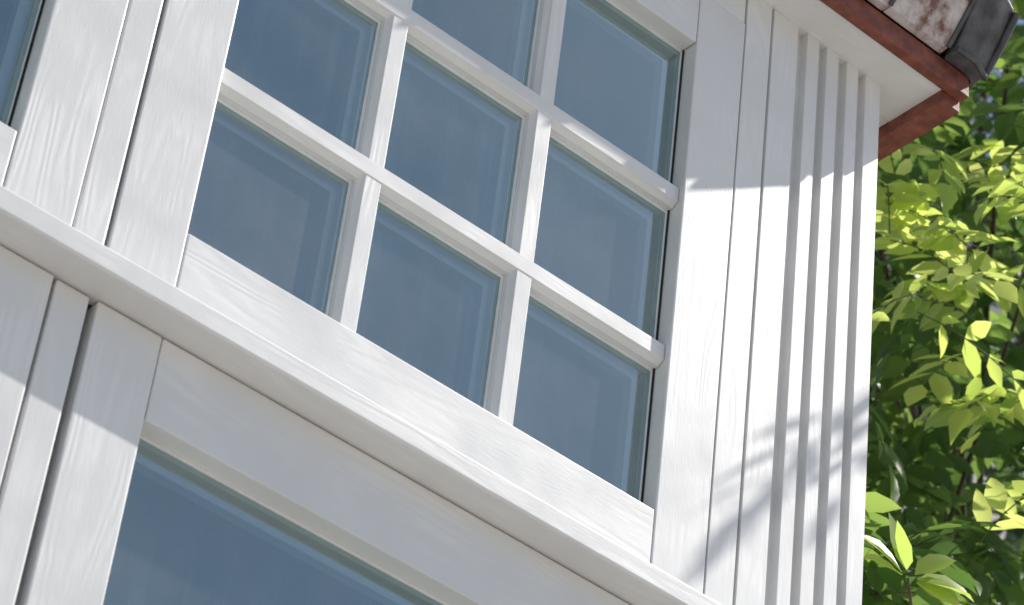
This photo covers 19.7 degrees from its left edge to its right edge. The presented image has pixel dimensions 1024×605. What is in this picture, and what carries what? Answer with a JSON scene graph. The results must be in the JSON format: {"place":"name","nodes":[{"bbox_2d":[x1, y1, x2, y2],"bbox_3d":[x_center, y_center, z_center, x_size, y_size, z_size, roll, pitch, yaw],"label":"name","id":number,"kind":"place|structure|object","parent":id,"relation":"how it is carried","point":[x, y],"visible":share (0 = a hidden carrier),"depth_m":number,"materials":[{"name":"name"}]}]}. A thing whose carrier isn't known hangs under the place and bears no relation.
{"place":"outdoors","nodes":[
{"label":"outdoors","id":0,"kind":"place"},
{"bbox_2d":[128,469,382,604],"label":"floor slab","id":1,"kind":"structure","parent":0,"point":[335,589],"depth_m":4.37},
{"bbox_2d":[103,483,374,604],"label":"curtain","id":2,"kind":"object","parent":1,"relation":"hanging from","point":[163,556],"visible":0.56,"depth_m":4.23,"materials":[{"name":"fabric"}]},
{"bbox_2d":[468,0,654,117],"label":"ceiling","id":3,"kind":"structure","parent":0,"point":[598,50],"depth_m":5.33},
{"bbox_2d":[0,0,649,484],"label":"curtain","id":4,"kind":"object","parent":3,"relation":"hanging from","point":[254,212],"visible":0.23,"depth_m":4.89,"materials":[{"name":"fabric"}]},
{"bbox_2d":[864,0,948,55],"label":"roof","id":5,"kind":"structure","parent":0,"point":[906,30],"depth_m":5.57,"materials":[{"name":"tile"}]},
{"bbox_2d":[940,0,1012,89],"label":"lead corner cap","id":6,"kind":"object","parent":5,"relation":"attached to","point":[980,34],"visible":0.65,"depth_m":5.43,"materials":[{"name":"grey metal"}]},
{"bbox_2d":[955,46,986,78],"bbox_3d":[0.848,-0.443,5.428,0.088,0.018,0.026,32,-44,-28],"label":"lead lip","id":7,"kind":"object","parent":6,"relation":"attached to","point":[975,61],"visible":1,"depth_m":5.42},
{"bbox_2d":[981,12,1019,80],"bbox_3d":[0.905,-0.475,5.464,0.019,0.121,0.094,32,-44,-28],"label":"lead bead","id":8,"kind":"object","parent":6,"relation":"attached to","point":[1007,33],"visible":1,"depth_m":5.46,"materials":[{"name":"grey metal"}]},
{"bbox_2d":[863,24,1023,589],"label":"hedge","id":9,"kind":"object","parent":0,"point":[1015,533],"visible":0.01,"depth_m":14.34,"materials":[{"name":"green plant"}]},
{"bbox_2d":[871,219,1023,578],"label":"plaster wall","id":10,"kind":"structure","parent":0,"point":[997,310],"depth_m":21.66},
{"bbox_2d":[890,155,1015,232],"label":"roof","id":11,"kind":"structure","parent":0,"point":[989,225],"depth_m":22.76,"materials":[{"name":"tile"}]},
{"bbox_2d":[973,19,1023,168],"label":"sky","id":12,"kind":"structure","parent":0,"point":[1019,21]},
{"label":"ground","id":13,"kind":"structure","parent":0,"visible":0},
{"bbox_2d":[862,0,1023,604],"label":"wisteria tree","id":14,"kind":"object","parent":13,"relation":"on","point":[971,395],"visible":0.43,"depth_m":7.25,"materials":[{"name":"green plant"}]},
{"bbox_3d":[-1.218,1.841,2.127,3.858,2.688,0.121,32,-44,-28],"label":"lower wall","id":15,"kind":"object","parent":13,"relation":"on","visible":0},
{"bbox_2d":[0,245,53,484],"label":"window stile","id":16,"kind":"object","parent":15,"relation":"on","point":[25,286],"depth_m":3.80,"materials":[{"name":"white paint"}]},
{"bbox_2d":[0,280,88,604],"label":"cover strip","id":17,"kind":"object","parent":15,"relation":"on","point":[30,451],"visible":0.8,"depth_m":3.75,"materials":[{"name":"white paint"}]},
{"bbox_2d":[14,302,161,604],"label":"window stile","id":18,"kind":"object","parent":15,"relation":"on","point":[72,543],"depth_m":3.79,"materials":[{"name":"white paint"}]},
{"bbox_3d":[-0.281,1.207,3.460,0.889,0.130,0.069,32,-44,-28],"label":"lower window rail","id":19,"kind":"object","parent":15,"relation":"on","visible":0},
{"bbox_2d":[137,439,441,604],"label":"window spacer","id":20,"kind":"object","parent":19,"relation":"on","point":[266,514],"depth_m":4.03,"materials":[{"name":"grey metal"}]},
{"bbox_2d":[141,339,628,604],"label":"window frame","id":21,"kind":"structure","parent":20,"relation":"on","point":[223,426],"depth_m":4.07,"materials":[{"name":"white paint"}]},
{"bbox_2d":[133,451,418,604],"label":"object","id":22,"kind":"object","parent":21,"relation":"attached to","point":[215,503],"depth_m":4.03,"materials":[{"name":"paint"}]},
{"bbox_2d":[140,434,449,604],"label":"window bead","id":23,"kind":"object","parent":19,"relation":"on","point":[276,511],"depth_m":4.03,"materials":[{"name":"white wood"}]},
{"bbox_3d":[-1.768,-1.768,3.867,0.826,0.120,0.069,32,-44,-28],"label":"upper far window rail","id":24,"kind":"object","parent":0,"visible":0},
{"bbox_2d":[712,0,745,22],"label":"head board","id":25,"kind":"object","parent":24,"relation":"on","point":[735,8],"visible":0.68,"depth_m":5.23,"materials":[{"name":"white paint"}]},
{"bbox_2d":[763,0,940,121],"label":"soffit","id":26,"kind":"structure","parent":25,"relation":"on","point":[904,87],"depth_m":5.38,"materials":[{"name":"white paint"}]},
{"bbox_2d":[879,116,886,126],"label":"soffit side","id":27,"kind":"structure","parent":26,"relation":"attached to","point":[882,121],"depth_m":5.51,"materials":[{"name":"white paint"}]},
{"bbox_2d":[820,0,968,102],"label":"fascia front","id":28,"kind":"structure","parent":26,"relation":"attached to","point":[874,24],"depth_m":5.37,"materials":[{"name":"red wood"}]},
{"bbox_2d":[868,0,889,10],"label":"apron","id":29,"kind":"object","parent":28,"relation":"on","point":[881,5],"visible":1,"depth_m":5.34,"materials":[{"name":"paint"}]},
{"bbox_2d":[888,0,895,6],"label":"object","id":30,"kind":"object","parent":29,"relation":"on","point":[891,2],"visible":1,"depth_m":5.34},
{"bbox_2d":[883,0,970,53],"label":"apron","id":31,"kind":"object","parent":28,"relation":"on","point":[932,24],"visible":1,"depth_m":5.39,"materials":[{"name":"paint"}]},
{"bbox_2d":[946,0,975,47],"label":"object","id":32,"kind":"object","parent":31,"relation":"on","point":[959,26],"visible":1,"depth_m":5.42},
{"bbox_2d":[878,90,958,161],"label":"fascia side","id":33,"kind":"structure","parent":26,"relation":"attached to","point":[919,120],"depth_m":5.47,"materials":[{"name":"red wood"}]},
{"bbox_3d":[-3.775,0.725,3.280,0.058,5.324,4.000,32,-44,-28],"label":"far side wall","id":34,"kind":"object","parent":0,"visible":0},
{"bbox_2d":[0,185,720,604],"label":"ledge","id":35,"kind":"object","parent":34,"relation":"attached to","point":[78,261],"depth_m":4.06,"materials":[{"name":"white paint"}]},
{"bbox_2d":[0,122,16,184],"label":"window rail","id":36,"kind":"object","parent":35,"relation":"on","point":[7,136],"depth_m":3.92,"materials":[{"name":"white paint"}]},
{"bbox_2d":[0,0,39,123],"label":"window spacer","id":37,"kind":"object","parent":36,"relation":"on","point":[18,59],"depth_m":4.06,"materials":[{"name":"grey metal"}]},
{"bbox_2d":[6,0,41,125],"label":"window bead","id":38,"kind":"object","parent":36,"relation":"on","point":[23,63],"depth_m":4.06,"materials":[{"name":"white wood"}]},
{"bbox_2d":[2,0,128,225],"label":"window stile","id":39,"kind":"object","parent":35,"relation":"on","point":[56,114],"depth_m":4.03,"materials":[{"name":"white paint"}]},
{"bbox_2d":[0,0,29,107],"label":"window pane","id":40,"kind":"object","parent":39,"relation":"attached to","point":[13,31],"depth_m":4.09,"materials":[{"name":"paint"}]},
{"bbox_2d":[7,0,30,4],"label":"inner window","id":41,"kind":"structure","parent":40,"relation":"attached to","point":[13,2],"depth_m":4.14,"materials":[{"name":"paint"}]},
{"bbox_2d":[8,0,44,126],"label":"window gasket","id":42,"kind":"object","parent":39,"relation":"attached to","point":[25,65],"depth_m":4.05,"materials":[{"name":"black rubber"}]},
{"bbox_2d":[72,0,162,244],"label":"cover strip","id":43,"kind":"object","parent":35,"relation":"on","point":[98,192],"depth_m":4.08,"materials":[{"name":"white paint"}]},
{"bbox_2d":[104,0,238,285],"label":"window stile","id":44,"kind":"object","parent":35,"relation":"on","point":[150,218],"depth_m":4.14,"materials":[{"name":"white paint"}]},
{"bbox_2d":[175,234,653,562],"bbox_3d":[-0.144,0.173,4.273,0.886,0.125,0.069,32,-44,-28],"label":"window rail","id":45,"kind":"object","parent":35,"relation":"on","point":[232,289],"depth_m":4.24,"materials":[{"name":"white paint"}]},
{"bbox_2d":[214,101,348,313],"bbox_3d":[-0.363,-0.127,4.262,0.270,0.286,0.014,32,-44,-28],"label":"window spacer","id":46,"kind":"object","parent":45,"relation":"on","point":[280,147],"depth_m":4.34,"materials":[{"name":"grey metal"}]},
{"bbox_2d":[217,97,351,315],"bbox_3d":[-0.355,-0.132,4.255,0.268,0.284,0.004,32,-44,-28],"label":"window bead","id":47,"kind":"object","parent":45,"relation":"on","point":[277,136],"depth_m":4.33,"materials":[{"name":"white wood"}]},
{"bbox_2d":[218,67,664,368],"bbox_3d":[-0.099,-0.121,4.494,0.887,0.045,0.026,32,-44,-28],"label":"muntin window","id":48,"kind":"structure","parent":47,"relation":"on","point":[325,147],"depth_m":4.47,"materials":[{"name":"white paint"}]},
{"bbox_2d":[324,0,376,148],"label":"window spacer","id":49,"kind":"object","parent":48,"relation":"on","point":[357,16],"depth_m":4.56,"materials":[{"name":"grey metal"}]},
{"bbox_2d":[343,0,380,150],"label":"window bead","id":50,"kind":"object","parent":48,"relation":"on","point":[355,6],"depth_m":4.54,"materials":[{"name":"white wood"}]},
{"bbox_2d":[350,0,678,209],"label":"muntin window","id":51,"kind":"structure","parent":50,"relation":"on","point":[500,84],"depth_m":4.73,"materials":[{"name":"white paint"}]},
{"bbox_2d":[411,0,537,85],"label":"window spacer","id":52,"kind":"object","parent":51,"relation":"on","point":[527,42],"depth_m":4.85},
{"bbox_2d":[526,0,540,87],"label":"window bead","id":53,"kind":"object","parent":51,"relation":"on","point":[533,43],"depth_m":4.84,"materials":[{"name":"white wood"}]},
{"bbox_2d":[588,0,679,180],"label":"window spacer","id":54,"kind":"object","parent":51,"relation":"on","point":[639,30],"depth_m":5.05,"materials":[{"name":"grey metal"}]},
{"bbox_2d":[605,0,681,181],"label":"window bead","id":55,"kind":"object","parent":51,"relation":"on","point":[645,27],"depth_m":5.06,"materials":[{"name":"white wood"}]},
{"bbox_2d":[384,42,521,243],"bbox_3d":[-0.097,-0.242,4.608,0.256,0.285,0.014,32,-44,-28],"label":"window spacer","id":56,"kind":"object","parent":48,"relation":"on","point":[460,84],"depth_m":4.68,"materials":[{"name":"grey metal"}]},
{"bbox_2d":[406,38,524,245],"bbox_3d":[-0.090,-0.247,4.601,0.255,0.284,0.004,32,-44,-28],"label":"window bead","id":57,"kind":"object","parent":48,"relation":"on","point":[417,47],"depth_m":4.68,"materials":[{"name":"white wood"}]},
{"bbox_2d":[548,137,664,337],"bbox_3d":[0.135,-0.098,4.753,0.272,0.285,0.014,32,-44,-28],"label":"window spacer","id":58,"kind":"object","parent":48,"relation":"on","point":[606,180],"depth_m":4.83,"materials":[{"name":"grey metal"}]},
{"bbox_2d":[549,133,666,338],"bbox_3d":[0.142,-0.103,4.746,0.272,0.284,0.004,32,-44,-28],"label":"window bead","id":59,"kind":"object","parent":48,"relation":"on","point":[611,176],"depth_m":4.83,"materials":[{"name":"white wood"}]},
{"bbox_2d":[328,0,412,331],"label":"muntin window","id":60,"kind":"structure","parent":45,"relation":"on","point":[346,298],"depth_m":4.40,"materials":[{"name":"white paint"}]},
{"bbox_2d":[356,202,499,407],"bbox_3d":[-0.131,0.016,4.406,0.256,0.286,0.014,32,-44,-28],"label":"window spacer","id":61,"kind":"object","parent":45,"relation":"on","point":[436,244],"depth_m":4.48,"materials":[{"name":"grey metal"}]},
{"bbox_2d":[378,198,503,409],"bbox_3d":[-0.124,0.012,4.399,0.255,0.284,0.004,32,-44,-28],"label":"window bead","id":62,"kind":"object","parent":45,"relation":"on","point":[437,236],"depth_m":4.47,"materials":[{"name":"white wood"}]},
{"bbox_2d":[486,0,566,425],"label":"muntin window","id":63,"kind":"structure","parent":45,"relation":"on","point":[505,371],"depth_m":4.62,"materials":[{"name":"white paint"}]},
{"bbox_2d":[528,296,649,499],"bbox_3d":[0.101,0.161,4.550,0.272,0.286,0.014,32,-44,-28],"label":"window spacer","id":64,"kind":"object","parent":45,"relation":"on","point":[584,336],"depth_m":4.62,"materials":[{"name":"grey metal"}]},
{"bbox_2d":[529,293,652,501],"bbox_3d":[0.108,0.156,4.543,0.272,0.284,0.004,32,-44,-28],"label":"window bead","id":65,"kind":"object","parent":45,"relation":"on","point":[599,338],"depth_m":4.62,"materials":[{"name":"white wood"}]},
{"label":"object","id":66,"kind":"object","parent":45,"relation":"on","visible":0},
{"bbox_2d":[304,26,366,308],"bbox_3d":[-0.220,-0.318,4.560,0.088,0.980,0.019,32,-44,-28],"label":"inner window","id":67,"kind":"structure","parent":66,"relation":"on","point":[328,205],"depth_m":4.40,"materials":[{"name":"paint"}]},
{"bbox_2d":[611,0,699,50],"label":"window frame","id":68,"kind":"structure","parent":67,"relation":"on","point":[674,22],"depth_m":5.08,"materials":[{"name":"white paint"}]},
{"bbox_2d":[566,0,663,64],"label":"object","id":69,"kind":"object","parent":68,"relation":"attached to","point":[610,25],"depth_m":5.06,"materials":[{"name":"paint"}]},
{"bbox_2d":[461,0,528,401],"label":"inner window","id":70,"kind":"structure","parent":66,"relation":"on","point":[481,297],"depth_m":4.65,"materials":[{"name":"paint"}]},
{"bbox_2d":[613,54,669,494],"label":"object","id":71,"kind":"object","parent":66,"relation":"on","point":[624,453],"depth_m":4.82,"materials":[{"name":"paint"}]},
{"bbox_2d":[211,113,639,381],"bbox_3d":[-0.125,-0.105,4.519,0.888,0.088,0.018,32,-44,-28],"label":"inner window","id":72,"kind":"structure","parent":71,"relation":"attached to","point":[236,134],"depth_m":4.48,"materials":[{"name":"paint"}]},
{"bbox_2d":[300,0,654,223],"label":"inner window","id":73,"kind":"structure","parent":71,"relation":"attached to","point":[471,105],"depth_m":4.72,"materials":[{"name":"paint"}]},
{"bbox_2d":[643,0,744,593],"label":"window stile","id":74,"kind":"object","parent":35,"relation":"on","point":[677,487],"depth_m":4.79,"materials":[{"name":"white paint"}]},
{"bbox_2d":[641,50,683,502],"bbox_3d":[0.246,-0.054,4.818,0.003,0.978,0.006,32,-44,-28],"label":"window gasket","id":75,"kind":"object","parent":74,"relation":"attached to","point":[658,318],"depth_m":4.80,"materials":[{"name":"black rubber"}]},
{"bbox_2d":[703,0,879,604],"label":"vertical cladding","id":76,"kind":"structure","parent":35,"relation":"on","point":[786,520],"depth_m":4.94,"materials":[{"name":"white paint"}]}
]}

